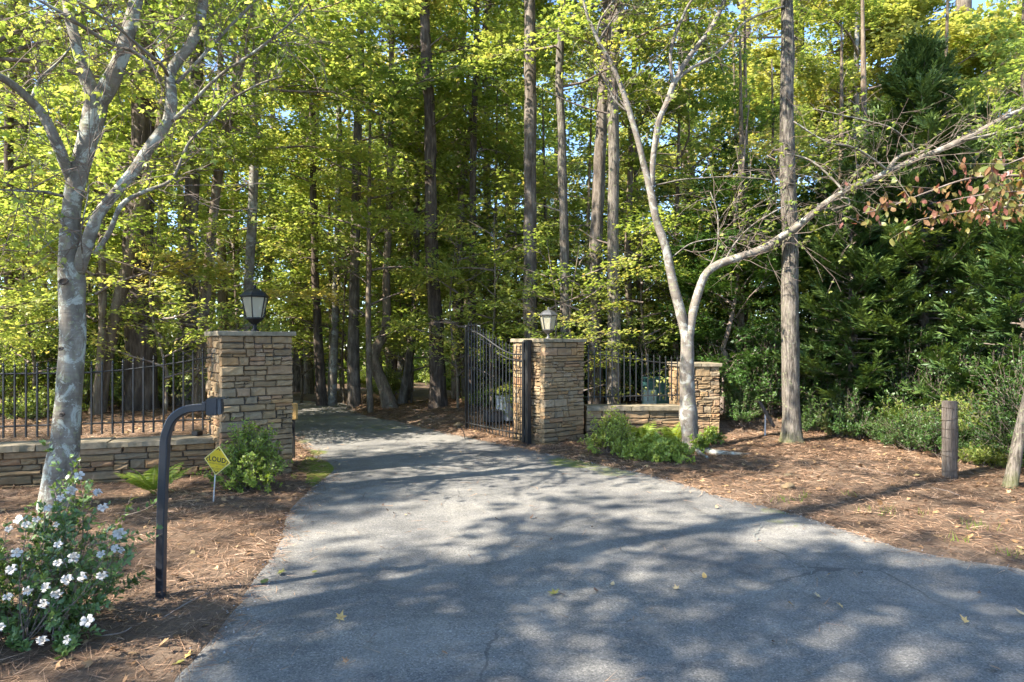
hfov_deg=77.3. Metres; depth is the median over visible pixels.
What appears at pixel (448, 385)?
wild shrub
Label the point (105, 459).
stone wall
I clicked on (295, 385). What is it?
wood tree
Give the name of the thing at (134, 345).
pine tree
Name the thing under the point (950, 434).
fence post
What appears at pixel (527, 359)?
gate post
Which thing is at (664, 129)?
wood tree
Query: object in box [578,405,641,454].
boxwood shrub
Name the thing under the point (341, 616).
fallen leaf
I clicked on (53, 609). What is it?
azalea bush
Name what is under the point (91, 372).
iron fence
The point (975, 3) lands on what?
sky
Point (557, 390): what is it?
stone pillar
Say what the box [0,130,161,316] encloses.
wood tree
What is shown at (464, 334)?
wood tree
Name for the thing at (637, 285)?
wood tree
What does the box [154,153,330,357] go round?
young sapling
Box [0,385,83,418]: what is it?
wild shrub
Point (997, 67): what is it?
wood tree
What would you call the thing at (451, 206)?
wood tree
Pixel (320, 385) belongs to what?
tree
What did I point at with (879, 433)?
wild shrub
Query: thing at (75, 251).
cherry tree
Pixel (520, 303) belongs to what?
wood tree
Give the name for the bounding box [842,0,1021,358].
wood tree
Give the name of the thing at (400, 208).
wood tree
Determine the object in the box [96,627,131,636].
fallen twig
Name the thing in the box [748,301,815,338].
young sapling
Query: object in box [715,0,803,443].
tree
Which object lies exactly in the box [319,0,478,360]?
wood tree
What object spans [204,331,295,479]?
stone pillar
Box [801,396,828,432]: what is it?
wild shrub
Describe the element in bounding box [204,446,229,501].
yard sign
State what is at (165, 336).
wild shrub
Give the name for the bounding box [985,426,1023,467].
wild shrub
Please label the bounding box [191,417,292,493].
boxwood shrub
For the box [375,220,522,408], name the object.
young sapling
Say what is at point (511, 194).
young sapling
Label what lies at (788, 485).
rock
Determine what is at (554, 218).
young sapling
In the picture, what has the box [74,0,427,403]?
tree
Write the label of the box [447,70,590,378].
wood tree
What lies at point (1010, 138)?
wood tree
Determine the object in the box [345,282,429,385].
young sapling
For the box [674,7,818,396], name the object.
wood tree
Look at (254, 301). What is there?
lantern
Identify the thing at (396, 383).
wild shrub
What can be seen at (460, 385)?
wild shrub
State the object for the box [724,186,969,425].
cedar tree
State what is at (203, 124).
wood tree
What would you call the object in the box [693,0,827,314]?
wood tree
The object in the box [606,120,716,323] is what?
wood tree
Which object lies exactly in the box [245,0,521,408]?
tree
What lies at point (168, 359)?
wild shrub
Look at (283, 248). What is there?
wood tree
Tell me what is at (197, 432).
ground spotlight
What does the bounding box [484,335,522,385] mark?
wild shrub
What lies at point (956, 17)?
wood tree
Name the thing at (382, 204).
wood tree
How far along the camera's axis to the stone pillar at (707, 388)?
11.29 m
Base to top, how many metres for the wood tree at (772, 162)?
7.745 m
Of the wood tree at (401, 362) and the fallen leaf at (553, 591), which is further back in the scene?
the wood tree at (401, 362)
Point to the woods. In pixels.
(415, 363)
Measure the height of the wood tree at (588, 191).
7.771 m
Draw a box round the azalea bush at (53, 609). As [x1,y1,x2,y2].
[0,438,173,659]
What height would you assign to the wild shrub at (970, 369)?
1.904 m
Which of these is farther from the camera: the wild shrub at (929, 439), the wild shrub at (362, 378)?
the wild shrub at (362, 378)
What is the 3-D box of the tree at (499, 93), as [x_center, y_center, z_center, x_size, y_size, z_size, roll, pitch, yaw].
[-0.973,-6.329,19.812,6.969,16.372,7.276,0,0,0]
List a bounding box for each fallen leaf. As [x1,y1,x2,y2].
[336,610,345,621]
[547,588,558,593]
[960,615,968,622]
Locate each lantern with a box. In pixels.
[239,284,269,330]
[539,307,557,338]
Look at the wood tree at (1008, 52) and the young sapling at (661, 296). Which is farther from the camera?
the wood tree at (1008, 52)
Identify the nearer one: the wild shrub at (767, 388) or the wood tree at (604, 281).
the wild shrub at (767, 388)
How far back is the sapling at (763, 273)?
12.28 m
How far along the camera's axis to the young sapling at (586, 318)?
12.17 m
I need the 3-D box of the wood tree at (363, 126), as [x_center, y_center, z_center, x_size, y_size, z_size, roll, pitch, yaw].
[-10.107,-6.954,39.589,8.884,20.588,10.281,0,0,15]
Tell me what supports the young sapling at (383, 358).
on the ground at (264, 505)
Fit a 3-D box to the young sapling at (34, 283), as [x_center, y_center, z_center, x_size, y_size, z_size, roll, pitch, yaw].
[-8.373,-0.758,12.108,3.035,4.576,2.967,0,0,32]
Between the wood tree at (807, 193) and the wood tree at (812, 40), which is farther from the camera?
the wood tree at (812, 40)
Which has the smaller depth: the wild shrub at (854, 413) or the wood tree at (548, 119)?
the wild shrub at (854, 413)
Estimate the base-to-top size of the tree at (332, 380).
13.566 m
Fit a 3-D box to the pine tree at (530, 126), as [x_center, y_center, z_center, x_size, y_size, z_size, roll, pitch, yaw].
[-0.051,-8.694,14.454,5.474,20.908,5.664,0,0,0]
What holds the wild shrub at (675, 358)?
on the ground at (264, 505)
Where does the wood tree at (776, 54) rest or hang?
on the ground at (264, 505)
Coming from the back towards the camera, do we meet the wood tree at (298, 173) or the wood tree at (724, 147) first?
the wood tree at (298, 173)
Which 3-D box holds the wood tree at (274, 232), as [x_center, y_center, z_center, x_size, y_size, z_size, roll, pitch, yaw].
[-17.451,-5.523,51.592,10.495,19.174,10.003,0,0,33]
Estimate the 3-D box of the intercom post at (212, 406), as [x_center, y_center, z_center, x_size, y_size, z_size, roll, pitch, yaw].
[-2.176,1.090,4.324,0.522,1.420,0.138,0,0,0]
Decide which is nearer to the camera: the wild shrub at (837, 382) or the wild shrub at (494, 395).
the wild shrub at (837, 382)
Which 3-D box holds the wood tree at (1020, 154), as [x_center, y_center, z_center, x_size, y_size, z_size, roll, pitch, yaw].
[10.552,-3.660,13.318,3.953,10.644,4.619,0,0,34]
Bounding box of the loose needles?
[205,412,1001,680]
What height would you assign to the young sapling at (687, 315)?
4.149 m
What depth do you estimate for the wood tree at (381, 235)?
25.73 m
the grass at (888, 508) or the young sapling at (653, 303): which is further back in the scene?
the young sapling at (653, 303)
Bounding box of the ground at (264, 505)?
[0,351,1023,681]
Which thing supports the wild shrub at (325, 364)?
on the ground at (264, 505)
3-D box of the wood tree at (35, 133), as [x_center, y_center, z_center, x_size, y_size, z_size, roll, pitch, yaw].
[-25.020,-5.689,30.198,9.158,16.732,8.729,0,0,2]
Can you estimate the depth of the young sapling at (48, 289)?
14.96 m
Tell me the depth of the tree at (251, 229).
14.09 m
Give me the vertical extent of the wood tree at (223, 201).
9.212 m
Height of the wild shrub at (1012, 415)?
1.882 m
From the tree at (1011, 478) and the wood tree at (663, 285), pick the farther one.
the wood tree at (663, 285)
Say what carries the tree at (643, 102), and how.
on the ground at (264, 505)
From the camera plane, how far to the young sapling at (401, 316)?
17.80 m
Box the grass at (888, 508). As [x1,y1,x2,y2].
[770,489,1023,558]
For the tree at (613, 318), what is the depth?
12.48 m
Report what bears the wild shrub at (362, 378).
on the ground at (264, 505)
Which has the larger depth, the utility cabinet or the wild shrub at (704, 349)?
the wild shrub at (704, 349)
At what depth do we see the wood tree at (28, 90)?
17.92 m
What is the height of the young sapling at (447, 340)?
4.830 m
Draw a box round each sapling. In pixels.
[0,173,157,363]
[0,174,62,359]
[0,184,121,393]
[0,234,109,362]
[57,194,248,414]
[105,205,287,403]
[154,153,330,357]
[214,279,293,353]
[241,237,372,402]
[265,209,410,403]
[277,273,371,380]
[300,261,398,391]
[344,225,466,402]
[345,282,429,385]
[346,284,428,377]
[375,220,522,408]
[418,211,557,409]
[426,163,606,384]
[478,223,621,411]
[492,198,648,342]
[508,238,646,403]
[542,199,671,385]
[571,196,722,398]
[571,225,689,389]
[572,250,671,383]
[647,264,726,350]
[651,99,822,414]
[694,275,771,351]
[748,244,833,333]
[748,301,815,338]
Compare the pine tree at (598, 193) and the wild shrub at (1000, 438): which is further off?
the pine tree at (598, 193)
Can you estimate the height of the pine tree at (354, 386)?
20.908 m
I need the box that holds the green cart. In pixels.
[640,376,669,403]
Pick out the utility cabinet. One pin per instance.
(504, 416)
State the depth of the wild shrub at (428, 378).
44.30 m
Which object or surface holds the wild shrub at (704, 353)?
on the ground at (264, 505)
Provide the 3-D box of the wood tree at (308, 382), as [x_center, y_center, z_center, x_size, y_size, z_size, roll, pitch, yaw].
[-8.016,-6.263,23.910,7.251,17.296,7.707,0,0,19]
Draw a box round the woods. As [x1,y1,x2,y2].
[0,166,1004,383]
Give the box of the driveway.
[175,400,1023,681]
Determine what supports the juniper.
on the ground at (264, 505)
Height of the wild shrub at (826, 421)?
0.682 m
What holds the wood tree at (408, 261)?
on the ground at (264, 505)
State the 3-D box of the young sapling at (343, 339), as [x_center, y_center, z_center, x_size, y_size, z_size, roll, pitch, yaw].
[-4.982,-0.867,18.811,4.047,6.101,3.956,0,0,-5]
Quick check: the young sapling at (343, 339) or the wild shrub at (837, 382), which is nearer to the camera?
the wild shrub at (837, 382)
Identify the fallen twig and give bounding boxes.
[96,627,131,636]
[163,591,211,617]
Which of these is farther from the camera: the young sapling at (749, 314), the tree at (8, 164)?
the young sapling at (749, 314)
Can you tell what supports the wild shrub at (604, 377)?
on the ground at (264, 505)
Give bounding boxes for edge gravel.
[181,429,1008,675]
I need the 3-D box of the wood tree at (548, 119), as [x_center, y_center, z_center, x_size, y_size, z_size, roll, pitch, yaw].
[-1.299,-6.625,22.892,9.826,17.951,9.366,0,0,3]
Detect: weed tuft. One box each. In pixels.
[687,432,710,453]
[699,426,726,444]
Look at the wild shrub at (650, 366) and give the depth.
14.29 m
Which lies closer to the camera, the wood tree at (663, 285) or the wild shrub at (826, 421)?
the wild shrub at (826, 421)
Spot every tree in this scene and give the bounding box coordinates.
[0,0,181,397]
[0,0,287,415]
[0,0,344,512]
[0,1,118,181]
[0,7,214,312]
[0,10,129,290]
[0,38,174,345]
[0,42,172,280]
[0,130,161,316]
[1,0,112,324]
[2,122,65,170]
[3,227,121,334]
[8,0,325,412]
[10,74,278,322]
[33,22,247,335]
[36,163,122,288]
[59,9,298,295]
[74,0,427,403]
[110,3,328,331]
[120,0,160,410]
[155,2,319,335]
[156,0,389,330]
[156,8,240,380]
[158,37,224,313]
[159,1,299,328]
[161,0,207,405]
[163,245,211,351]
[169,0,366,330]
[202,0,463,405]
[204,14,395,393]
[220,67,478,412]
[227,156,410,399]
[240,158,325,304]
[241,0,414,405]
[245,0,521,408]
[258,99,401,286]
[275,191,394,389]
[277,4,406,391]
[283,0,554,403]
[318,126,451,366]
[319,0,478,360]
[319,22,457,389]
[330,0,440,408]
[331,78,509,399]
[347,129,520,336]
[360,67,455,288]
[363,0,607,380]
[364,0,571,399]
[364,8,477,384]
[383,0,581,402]
[390,105,558,395]
[392,154,511,337]
[408,90,580,384]
[413,0,580,385]
[420,0,452,408]
[423,132,639,336]
[424,242,509,350]
[431,0,698,338]
[438,84,632,338]
[444,43,580,370]
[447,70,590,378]
[467,22,645,336]
[477,87,682,359]
[478,206,572,349]
[497,153,590,336]
[512,0,762,403]
[523,0,548,338]
[535,0,767,398]
[539,0,612,403]
[544,0,1023,457]
[555,0,809,352]
[558,239,662,334]
[559,129,657,283]
[568,119,702,298]
[570,61,713,376]
[573,50,795,361]
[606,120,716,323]
[622,197,724,346]
[623,37,825,314]
[642,36,779,311]
[667,59,898,363]
[670,33,841,373]
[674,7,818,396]
[675,0,952,377]
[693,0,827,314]
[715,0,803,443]
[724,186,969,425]
[728,0,1009,324]
[738,0,1015,216]
[748,35,848,324]
[753,39,874,329]
[755,4,1021,364]
[759,28,1023,425]
[773,24,933,375]
[779,0,958,368]
[795,0,1023,358]
[803,0,1021,332]
[839,21,1023,245]
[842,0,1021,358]
[890,52,1019,241]
[896,193,1023,427]
[905,69,1020,262]
[927,0,1023,368]
[947,14,1020,345]
[978,0,1023,488]
[979,7,1021,181]
[992,0,1019,327]
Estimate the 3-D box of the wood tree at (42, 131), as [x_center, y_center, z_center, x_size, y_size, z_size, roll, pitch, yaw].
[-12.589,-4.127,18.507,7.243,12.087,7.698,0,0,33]
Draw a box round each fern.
[117,462,189,495]
[628,420,659,438]
[659,422,681,440]
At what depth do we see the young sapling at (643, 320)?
12.87 m
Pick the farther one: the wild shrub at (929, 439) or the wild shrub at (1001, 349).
the wild shrub at (1001, 349)
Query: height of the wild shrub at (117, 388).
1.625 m
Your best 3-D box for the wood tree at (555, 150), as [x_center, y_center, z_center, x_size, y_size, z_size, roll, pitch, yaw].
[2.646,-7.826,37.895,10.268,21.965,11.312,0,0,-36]
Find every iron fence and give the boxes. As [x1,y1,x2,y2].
[0,348,212,437]
[585,345,679,400]
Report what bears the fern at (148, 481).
on the ground at (264, 505)
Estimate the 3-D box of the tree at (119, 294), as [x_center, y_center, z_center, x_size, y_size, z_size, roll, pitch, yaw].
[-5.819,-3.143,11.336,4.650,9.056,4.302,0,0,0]
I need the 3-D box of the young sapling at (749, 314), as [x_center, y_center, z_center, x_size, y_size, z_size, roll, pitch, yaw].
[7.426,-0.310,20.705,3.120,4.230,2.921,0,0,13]
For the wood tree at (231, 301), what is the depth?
24.86 m
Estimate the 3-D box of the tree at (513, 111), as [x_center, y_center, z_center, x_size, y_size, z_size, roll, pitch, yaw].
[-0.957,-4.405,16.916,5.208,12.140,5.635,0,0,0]
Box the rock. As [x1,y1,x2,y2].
[781,482,795,488]
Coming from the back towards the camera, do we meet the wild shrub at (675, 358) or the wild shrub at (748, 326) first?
the wild shrub at (748, 326)
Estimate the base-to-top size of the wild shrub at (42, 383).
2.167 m
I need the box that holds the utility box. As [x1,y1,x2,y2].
[482,409,501,421]
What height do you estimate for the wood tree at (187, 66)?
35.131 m
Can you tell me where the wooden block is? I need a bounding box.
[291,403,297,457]
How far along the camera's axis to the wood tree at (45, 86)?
24.82 m
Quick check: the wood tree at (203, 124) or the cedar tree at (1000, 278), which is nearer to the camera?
the cedar tree at (1000, 278)
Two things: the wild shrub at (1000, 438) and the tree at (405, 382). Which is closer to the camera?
the wild shrub at (1000, 438)
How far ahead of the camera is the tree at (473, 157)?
15.92 m
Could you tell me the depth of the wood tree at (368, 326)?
14.98 m
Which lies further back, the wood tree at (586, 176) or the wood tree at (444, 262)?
the wood tree at (586, 176)
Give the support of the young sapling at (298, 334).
on the ground at (264, 505)
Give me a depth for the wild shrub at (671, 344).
18.00 m
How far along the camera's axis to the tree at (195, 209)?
12.48 m
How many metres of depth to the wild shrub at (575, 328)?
16.45 m
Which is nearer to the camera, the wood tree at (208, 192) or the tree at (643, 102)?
the tree at (643, 102)
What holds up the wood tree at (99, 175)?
on the ground at (264, 505)
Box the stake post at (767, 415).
[758,400,774,435]
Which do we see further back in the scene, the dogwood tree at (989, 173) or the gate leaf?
the gate leaf
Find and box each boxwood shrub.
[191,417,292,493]
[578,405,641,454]
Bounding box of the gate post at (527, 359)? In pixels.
[524,340,531,443]
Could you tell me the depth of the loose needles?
5.66 m
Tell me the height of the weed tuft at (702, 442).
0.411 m
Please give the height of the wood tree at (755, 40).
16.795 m
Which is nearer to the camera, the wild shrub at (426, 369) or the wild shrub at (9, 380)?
the wild shrub at (9, 380)
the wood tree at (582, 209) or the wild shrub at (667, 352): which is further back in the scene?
the wood tree at (582, 209)
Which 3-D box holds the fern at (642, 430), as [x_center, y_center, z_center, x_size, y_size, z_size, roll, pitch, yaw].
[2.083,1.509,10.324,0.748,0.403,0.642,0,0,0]
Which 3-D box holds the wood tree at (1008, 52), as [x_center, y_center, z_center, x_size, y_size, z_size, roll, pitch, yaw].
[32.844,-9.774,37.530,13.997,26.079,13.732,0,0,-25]
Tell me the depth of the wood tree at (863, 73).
14.81 m
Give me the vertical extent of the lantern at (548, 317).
0.552 m
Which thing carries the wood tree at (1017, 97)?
on the ground at (264, 505)
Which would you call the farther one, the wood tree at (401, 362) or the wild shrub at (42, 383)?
the wood tree at (401, 362)
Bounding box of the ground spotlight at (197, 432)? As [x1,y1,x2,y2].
[191,430,202,435]
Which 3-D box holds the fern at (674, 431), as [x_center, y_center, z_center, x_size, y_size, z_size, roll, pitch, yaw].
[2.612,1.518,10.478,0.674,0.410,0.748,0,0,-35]
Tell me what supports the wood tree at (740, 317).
on the ground at (264, 505)
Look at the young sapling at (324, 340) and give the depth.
22.81 m
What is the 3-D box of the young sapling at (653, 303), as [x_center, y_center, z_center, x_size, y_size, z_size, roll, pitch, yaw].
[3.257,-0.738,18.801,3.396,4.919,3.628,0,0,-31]
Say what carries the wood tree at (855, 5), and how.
on the ground at (264, 505)
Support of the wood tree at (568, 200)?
on the ground at (264, 505)
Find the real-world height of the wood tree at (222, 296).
14.635 m
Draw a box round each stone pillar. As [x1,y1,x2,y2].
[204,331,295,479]
[510,338,586,444]
[667,362,721,438]
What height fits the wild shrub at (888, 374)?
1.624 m
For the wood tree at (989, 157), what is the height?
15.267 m
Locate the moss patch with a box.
[291,457,333,486]
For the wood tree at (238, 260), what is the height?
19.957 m
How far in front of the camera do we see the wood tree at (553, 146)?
40.47 m
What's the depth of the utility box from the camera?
12.90 m
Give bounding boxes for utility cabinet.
[495,395,512,420]
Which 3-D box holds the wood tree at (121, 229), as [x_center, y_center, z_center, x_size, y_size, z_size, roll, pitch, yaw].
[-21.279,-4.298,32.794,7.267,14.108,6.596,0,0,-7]
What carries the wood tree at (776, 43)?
on the ground at (264, 505)
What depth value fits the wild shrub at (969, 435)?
8.86 m
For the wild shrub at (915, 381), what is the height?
1.959 m
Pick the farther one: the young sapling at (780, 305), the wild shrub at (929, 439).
the young sapling at (780, 305)
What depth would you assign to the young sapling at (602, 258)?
19.92 m
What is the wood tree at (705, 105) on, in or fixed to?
on the ground at (264, 505)
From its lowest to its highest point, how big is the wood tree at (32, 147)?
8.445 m
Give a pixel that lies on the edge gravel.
(483, 441)
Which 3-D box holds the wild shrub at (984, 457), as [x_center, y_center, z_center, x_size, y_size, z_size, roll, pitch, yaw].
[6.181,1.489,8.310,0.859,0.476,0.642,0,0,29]
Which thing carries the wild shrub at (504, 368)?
on the ground at (264, 505)
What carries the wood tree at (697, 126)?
on the ground at (264, 505)
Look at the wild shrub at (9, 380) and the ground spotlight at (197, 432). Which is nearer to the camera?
the ground spotlight at (197, 432)
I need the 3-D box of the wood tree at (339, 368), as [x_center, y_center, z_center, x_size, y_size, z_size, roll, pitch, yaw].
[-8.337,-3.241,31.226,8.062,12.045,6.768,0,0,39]
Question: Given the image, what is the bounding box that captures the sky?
[0,0,1021,349]
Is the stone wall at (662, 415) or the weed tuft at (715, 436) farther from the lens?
the stone wall at (662, 415)
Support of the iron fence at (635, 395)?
on the stone wall at (662, 415)
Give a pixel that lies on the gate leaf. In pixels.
(467, 331)
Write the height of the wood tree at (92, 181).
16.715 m
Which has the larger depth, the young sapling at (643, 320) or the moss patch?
the young sapling at (643, 320)
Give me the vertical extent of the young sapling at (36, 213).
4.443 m
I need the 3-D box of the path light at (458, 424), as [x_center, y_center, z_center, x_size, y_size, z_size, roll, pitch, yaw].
[-0.951,1.609,11.438,0.199,0.325,0.199,0,0,38]
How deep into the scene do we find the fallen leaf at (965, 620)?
3.96 m
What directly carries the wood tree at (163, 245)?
on the ground at (264, 505)
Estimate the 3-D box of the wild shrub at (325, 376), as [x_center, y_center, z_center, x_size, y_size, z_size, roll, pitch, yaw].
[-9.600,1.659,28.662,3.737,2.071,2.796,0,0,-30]
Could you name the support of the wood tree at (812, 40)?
on the ground at (264, 505)
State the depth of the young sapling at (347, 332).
25.72 m
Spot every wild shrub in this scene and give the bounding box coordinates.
[0,302,58,401]
[0,329,40,413]
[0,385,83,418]
[14,265,175,404]
[21,299,124,397]
[51,331,123,411]
[155,317,177,392]
[156,331,206,405]
[290,364,341,389]
[313,338,328,388]
[344,365,374,387]
[372,358,401,397]
[414,347,448,383]
[419,338,450,385]
[446,373,482,389]
[449,372,481,393]
[459,377,512,406]
[475,325,523,390]
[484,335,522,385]
[501,378,512,419]
[550,302,606,365]
[583,336,632,403]
[604,313,679,401]
[644,342,680,375]
[645,302,702,367]
[666,342,700,376]
[694,309,776,412]
[694,335,731,374]
[708,311,770,352]
[718,302,832,415]
[719,382,769,425]
[774,311,883,415]
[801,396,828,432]
[815,383,887,438]
[820,398,858,438]
[830,340,914,415]
[858,325,977,422]
[862,411,899,444]
[874,397,921,443]
[882,406,937,451]
[906,403,988,458]
[918,326,1020,439]
[921,380,996,451]
[958,342,1023,468]
[958,438,1007,468]
[959,416,990,452]
[968,421,1010,464]
[970,346,1016,372]
[980,361,1023,446]
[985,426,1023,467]
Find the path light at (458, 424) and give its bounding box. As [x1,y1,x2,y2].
[454,422,464,437]
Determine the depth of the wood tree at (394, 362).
30.03 m
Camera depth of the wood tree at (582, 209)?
23.01 m
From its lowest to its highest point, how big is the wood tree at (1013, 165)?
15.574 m
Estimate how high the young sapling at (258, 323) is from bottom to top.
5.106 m
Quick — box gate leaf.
[465,322,524,442]
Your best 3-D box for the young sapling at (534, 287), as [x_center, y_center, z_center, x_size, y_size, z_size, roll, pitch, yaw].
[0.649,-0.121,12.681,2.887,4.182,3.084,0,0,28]
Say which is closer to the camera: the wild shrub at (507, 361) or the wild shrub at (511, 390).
the wild shrub at (511, 390)
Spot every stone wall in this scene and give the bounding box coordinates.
[0,434,214,488]
[584,404,681,440]
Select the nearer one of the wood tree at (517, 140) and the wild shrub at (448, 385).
the wood tree at (517, 140)
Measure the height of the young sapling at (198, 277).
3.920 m
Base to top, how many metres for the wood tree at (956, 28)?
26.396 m
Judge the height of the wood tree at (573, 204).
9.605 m
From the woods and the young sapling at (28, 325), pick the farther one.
the woods
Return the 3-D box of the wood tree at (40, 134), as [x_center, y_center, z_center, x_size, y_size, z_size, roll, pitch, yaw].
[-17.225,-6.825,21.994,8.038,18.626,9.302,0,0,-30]
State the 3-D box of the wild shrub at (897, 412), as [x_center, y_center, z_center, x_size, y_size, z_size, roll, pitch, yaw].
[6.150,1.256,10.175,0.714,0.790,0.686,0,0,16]
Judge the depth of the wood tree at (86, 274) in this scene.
25.70 m
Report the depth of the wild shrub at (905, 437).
9.38 m
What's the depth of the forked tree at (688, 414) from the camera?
10.01 m
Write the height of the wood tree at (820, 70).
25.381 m
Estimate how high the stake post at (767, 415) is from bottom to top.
0.810 m
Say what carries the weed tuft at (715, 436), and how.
on the ground at (264, 505)
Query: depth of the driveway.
4.54 m
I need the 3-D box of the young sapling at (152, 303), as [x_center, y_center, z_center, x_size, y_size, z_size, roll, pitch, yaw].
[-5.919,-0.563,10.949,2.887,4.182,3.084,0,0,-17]
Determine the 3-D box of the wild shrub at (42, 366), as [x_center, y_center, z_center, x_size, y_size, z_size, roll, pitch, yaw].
[-8.316,-0.146,12.869,2.708,2.996,2.746,0,0,25]
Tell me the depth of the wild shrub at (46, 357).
13.05 m
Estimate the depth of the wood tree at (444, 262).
26.27 m
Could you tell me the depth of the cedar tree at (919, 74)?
11.38 m
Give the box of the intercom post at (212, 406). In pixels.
[149,396,228,600]
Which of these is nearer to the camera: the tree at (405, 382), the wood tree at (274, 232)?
the tree at (405, 382)
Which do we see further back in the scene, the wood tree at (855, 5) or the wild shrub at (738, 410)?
the wood tree at (855, 5)
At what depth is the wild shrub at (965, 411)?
9.21 m
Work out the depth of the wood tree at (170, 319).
33.81 m
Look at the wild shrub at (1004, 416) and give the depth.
8.11 m
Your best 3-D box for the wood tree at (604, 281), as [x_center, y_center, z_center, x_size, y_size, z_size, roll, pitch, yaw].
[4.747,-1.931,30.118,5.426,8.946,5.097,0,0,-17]
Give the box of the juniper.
[616,431,698,463]
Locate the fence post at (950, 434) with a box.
[941,401,958,478]
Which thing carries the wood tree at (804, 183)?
on the ground at (264, 505)
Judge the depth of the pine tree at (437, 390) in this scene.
15.16 m

